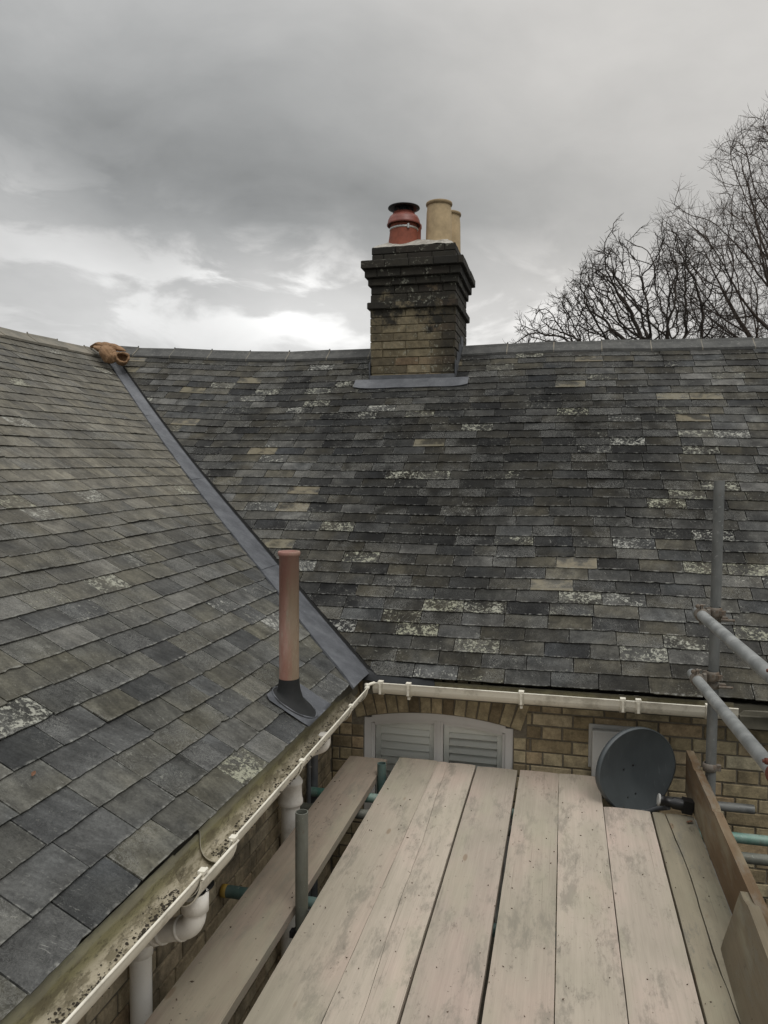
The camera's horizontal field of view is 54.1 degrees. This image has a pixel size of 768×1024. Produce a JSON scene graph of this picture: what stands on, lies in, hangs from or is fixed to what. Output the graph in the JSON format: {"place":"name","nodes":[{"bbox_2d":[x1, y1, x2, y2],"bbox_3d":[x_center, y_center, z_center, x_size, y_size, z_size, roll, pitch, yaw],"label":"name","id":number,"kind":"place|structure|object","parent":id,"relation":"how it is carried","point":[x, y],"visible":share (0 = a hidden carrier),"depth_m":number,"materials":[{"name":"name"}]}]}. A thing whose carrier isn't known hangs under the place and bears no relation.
{"place":"outdoors","nodes":[
{"label":"outdoors","id":0,"kind":"place"},
{"bbox_2d":[0,0,767,351],"label":"sky","id":1,"kind":"structure","parent":0,"point":[188,174],"materials":[{"name":"grey"}]},
{"bbox_2d":[665,796,754,813],"bbox_3d":[1.656,1.537,3.956,0.535,0.048,0.048,1,3,13],"label":"scaffold tube","id":2,"kind":"object","parent":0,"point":[737,807],"visible":0.43,"depth_m":3.90,"materials":[{"name":"grey metal"}]},
{"label":"ground","id":3,"kind":"structure","parent":0,"visible":0},
{"bbox_2d":[289,809,309,938],"bbox_3d":[-0.307,2.899,2.909,0.097,3.570,0.134,1,3,13],"label":"scaffold tube","id":4,"kind":"object","parent":3,"relation":"on","point":[302,909],"visible":0.4,"depth_m":2.79,"materials":[{"name":"grey metal"}]},
{"bbox_3d":[-0.712,1.646,1.831,0.048,0.048,4.880,1,3,13],"label":"scaffold tube","id":5,"kind":"object","parent":4,"relation":"attached to","visible":0},
{"bbox_2d":[300,802,767,865],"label":"scaffold tube","id":6,"kind":"object","parent":5,"relation":"on","point":[756,859],"visible":0.24,"depth_m":3.35,"materials":[{"name":"grey metal"}]},
{"bbox_2d":[311,787,767,846],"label":"scaffold tube","id":7,"kind":"object","parent":5,"relation":"on","point":[751,839],"visible":0.12,"depth_m":3.51,"materials":[{"name":"grey metal"}]},
{"bbox_2d":[144,756,386,1023],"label":"scaffold board","id":8,"kind":"object","parent":7,"relation":"on","point":[223,969],"visible":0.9,"depth_m":2.74,"materials":[{"name":"beige wood"}]},
{"bbox_2d":[169,780,721,1023],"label":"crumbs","id":9,"kind":"object","parent":8,"relation":"on","point":[494,905],"visible":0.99,"depth_m":2.81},
{"bbox_2d":[243,757,437,1023],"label":"scaffold board","id":10,"kind":"object","parent":7,"relation":"on","point":[302,984],"visible":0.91,"depth_m":2.79,"materials":[{"name":"beige wood"}]},
{"bbox_2d":[400,766,516,1023],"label":"scaffold board","id":11,"kind":"object","parent":7,"relation":"on","point":[458,937],"visible":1,"depth_m":2.79,"materials":[{"name":"beige wood"}]},
{"bbox_2d":[555,774,627,1023],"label":"scaffold board","id":12,"kind":"object","parent":7,"relation":"on","point":[588,964],"visible":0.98,"depth_m":2.77,"materials":[{"name":"beige wood"}]},
{"bbox_3d":[0.221,1.628,1.257,2.500,0.048,0.048,1,3,13],"label":"scaffold tube","id":13,"kind":"object","parent":5,"relation":"on","visible":0},
{"bbox_2d":[322,762,475,1023],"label":"scaffold board","id":14,"kind":"object","parent":13,"relation":"on","point":[375,987],"visible":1,"depth_m":2.79,"materials":[{"name":"beige wood"}]},
{"bbox_2d":[482,770,558,1023],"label":"scaffold board","id":15,"kind":"object","parent":13,"relation":"on","point":[525,931],"visible":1,"depth_m":2.77,"materials":[{"name":"beige wood"}]},
{"bbox_2d":[603,807,703,1023],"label":"scaffold board","id":16,"kind":"object","parent":13,"relation":"on","point":[652,949],"visible":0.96,"depth_m":2.70,"materials":[{"name":"beige wood"}]},
{"bbox_2d":[652,812,740,1023],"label":"scaffold board","id":17,"kind":"object","parent":13,"relation":"on","point":[703,913],"visible":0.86,"depth_m":2.83,"materials":[{"name":"beige wood"}]},
{"bbox_2d":[685,750,767,925],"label":"toe board","id":18,"kind":"object","parent":17,"relation":"on","point":[733,872],"visible":0.79,"depth_m":3.05,"materials":[{"name":"brown wood"}]},
{"bbox_2d":[721,891,767,1023],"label":"toe board","id":19,"kind":"object","parent":17,"relation":"on","point":[744,948],"visible":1,"depth_m":2.33,"materials":[{"name":"brown wood"}]},
{"bbox_2d":[377,762,385,793],"bbox_3d":[-0.022,2.994,4.157,0.048,3.265,0.048,1,3,13],"label":"scaffold tube","id":20,"kind":"object","parent":3,"relation":"on","point":[381,773],"visible":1,"depth_m":4.06,"materials":[{"name":"teal metal"}]},
{"bbox_2d":[0,199,767,1023],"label":"brick house","id":21,"kind":"structure","parent":3,"relation":"on","point":[248,599],"depth_m":4.48,"materials":[{"name":"stone"}]},
{"bbox_2d":[90,342,129,365],"bbox_3d":[-2.868,-1.648,7.822,0.258,0.284,0.558,-2,4,-40],"label":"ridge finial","id":22,"kind":"object","parent":21,"relation":"on","point":[108,353],"visible":1,"depth_m":7.68,"materials":[{"name":"ceramic"}]},
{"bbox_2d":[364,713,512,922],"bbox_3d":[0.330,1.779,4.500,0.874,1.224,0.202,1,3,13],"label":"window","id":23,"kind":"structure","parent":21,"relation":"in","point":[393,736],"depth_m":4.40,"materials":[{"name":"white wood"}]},
{"bbox_2d":[595,727,694,815],"bbox_3d":[1.315,1.322,3.872,0.464,0.444,0.480,1,3,13],"label":"satellite dish","id":24,"kind":"object","parent":21,"relation":"attached to","point":[635,768],"visible":0.97,"depth_m":3.84,"materials":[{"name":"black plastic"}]},
{"bbox_2d":[509,214,745,342],"bbox_3d":[8.574,-3.539,28.017,8.638,14.264,6.888,1,3,13],"label":"bare tree","id":25,"kind":"object","parent":3,"relation":"on","point":[604,277],"visible":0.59,"depth_m":26.71,"materials":[{"name":"brown plant"}]},
{"bbox_2d":[648,91,767,338],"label":"bare tree","id":26,"kind":"object","parent":3,"relation":"on","point":[762,257],"visible":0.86,"depth_m":29.99,"materials":[{"name":"brown plant"}]},
{"bbox_2d":[703,481,734,794],"bbox_3d":[1.582,2.255,3.643,0.123,4.810,0.065,3,4,40],"label":"scaffold tube","id":27,"kind":"object","parent":3,"relation":"on","point":[711,767],"visible":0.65,"depth_m":3.56,"materials":[{"name":"grey metal"}]},
{"bbox_2d":[695,820,731,914],"bbox_3d":[0.985,1.675,1.426,0.048,0.048,4.880,1,3,13],"label":"scaffold tube","id":28,"kind":"object","parent":27,"relation":"attached to","point":[714,869],"visible":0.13,"depth_m":3.29,"materials":[{"name":"grey metal"}]},
{"bbox_2d":[220,883,555,945],"bbox_3d":[0.448,1.557,2.790,2.272,0.051,0.051,1,3,13],"label":"scaffold tube","id":29,"kind":"object","parent":28,"relation":"on","point":[232,891],"visible":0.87,"depth_m":3.02,"materials":[{"name":"grey metal"}]},
{"bbox_2d":[687,668,767,780],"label":"scaffold tube","id":30,"kind":"object","parent":27,"relation":"attached to","point":[753,746],"visible":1,"depth_m":2.80,"materials":[{"name":"grey metal"}]},
{"bbox_2d":[692,604,767,683],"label":"scaffold tube","id":31,"kind":"object","parent":27,"relation":"attached to","point":[749,657],"visible":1,"depth_m":2.84,"materials":[{"name":"grey metal"}]}
]}

